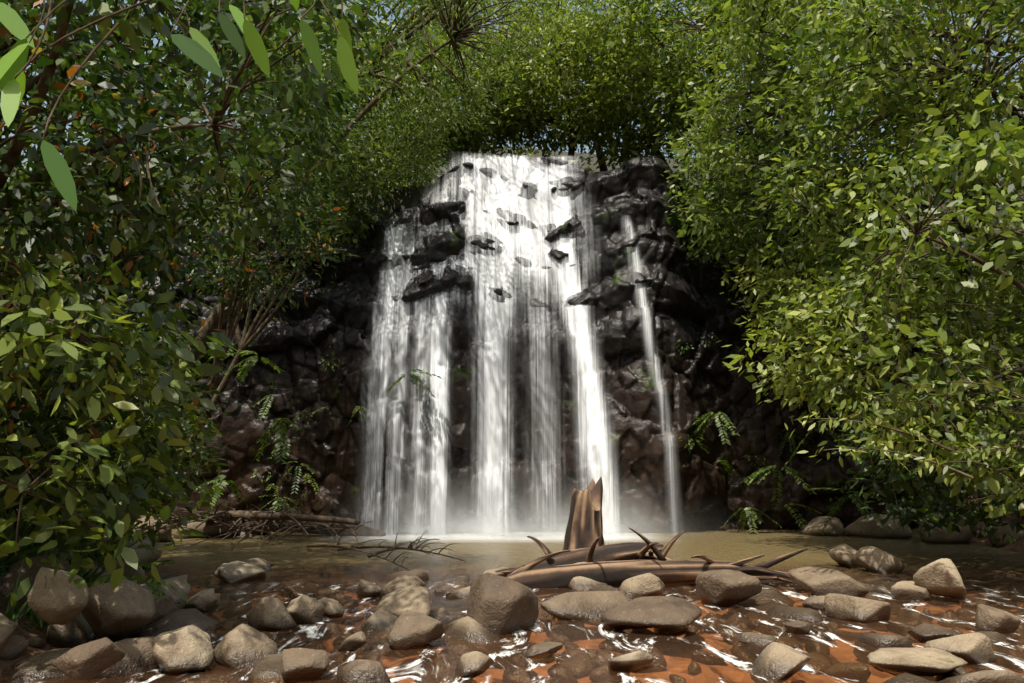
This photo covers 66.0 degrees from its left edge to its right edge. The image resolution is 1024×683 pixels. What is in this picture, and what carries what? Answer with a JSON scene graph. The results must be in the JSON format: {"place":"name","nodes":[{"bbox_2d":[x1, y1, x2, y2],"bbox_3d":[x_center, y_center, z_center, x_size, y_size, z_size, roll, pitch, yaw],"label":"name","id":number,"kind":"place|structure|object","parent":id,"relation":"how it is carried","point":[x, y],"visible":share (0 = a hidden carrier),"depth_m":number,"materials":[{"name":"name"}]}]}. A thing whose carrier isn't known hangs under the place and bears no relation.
{"place":"outdoors","nodes":[
{"label":"outdoors","id":0,"kind":"place"},
{"bbox_2d":[0,147,1023,682],"bbox_3d":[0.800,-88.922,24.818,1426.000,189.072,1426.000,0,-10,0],"label":"ground","id":1,"kind":"structure","parent":0,"point":[678,661],"depth_m":8.13,"materials":[{"name":"brown soil"}]},
{"bbox_2d":[0,490,158,635],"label":"grass and ferns","id":2,"kind":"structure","parent":1,"relation":"on","point":[22,554],"depth_m":7.50,"materials":[{"name":"green plant"}]},
{"bbox_2d":[133,502,465,570],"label":"fallen branches","id":3,"kind":"object","parent":1,"relation":"on","point":[260,521],"visible":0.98,"depth_m":17.09,"materials":[{"name":"brown wood"}]},
{"bbox_2d":[0,0,1023,627],"bbox_3d":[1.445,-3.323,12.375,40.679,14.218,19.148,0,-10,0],"label":"foliage","id":4,"kind":"object","parent":1,"relation":"on","point":[98,378],"visible":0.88,"depth_m":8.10,"materials":[{"name":"green plant"}]},
{"bbox_2d":[0,509,1023,682],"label":"boulders","id":5,"kind":"object","parent":1,"relation":"on","point":[126,631],"visible":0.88,"depth_m":6.82,"materials":[{"name":"grey stone"}]},
{"bbox_2d":[0,0,1023,555],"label":"tree trunks and limbs","id":6,"kind":"object","parent":1,"relation":"on","point":[218,318],"visible":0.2,"depth_m":13.70,"materials":[{"name":"brown plant"}]},
{"bbox_2d":[0,0,358,210],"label":"leaves","id":7,"kind":"object","parent":6,"relation":"attached to","point":[197,48],"visible":0.98,"depth_m":3.88,"materials":[{"name":"green plant"}]},
{"bbox_2d":[79,155,1008,587],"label":"cliff","id":8,"kind":"structure","parent":1,"relation":"on","point":[659,391],"depth_m":21.38,"materials":[{"name":"black stone"}]},
{"bbox_2d":[471,477,807,595],"bbox_3d":[1.635,2.538,10.281,4.338,1.548,1.480,0,-10,0],"label":"driftwood stump","id":9,"kind":"object","parent":1,"relation":"on","point":[612,565],"visible":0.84,"depth_m":9.86,"materials":[{"name":"brown wood"}]},
{"bbox_2d":[0,0,1023,169],"label":"sky","id":10,"kind":"structure","parent":0,"point":[155,41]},
{"bbox_2d":[39,529,1023,682],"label":"stream water","id":11,"kind":"structure","parent":0,"point":[480,552],"depth_m":14.24,"materials":[{"name":"brown liquid"}]},
{"bbox_2d":[364,155,647,534],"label":"waterfall","id":12,"kind":"structure","parent":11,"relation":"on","point":[525,241],"depth_m":21.01,"materials":[{"name":"liquid"}]}
]}

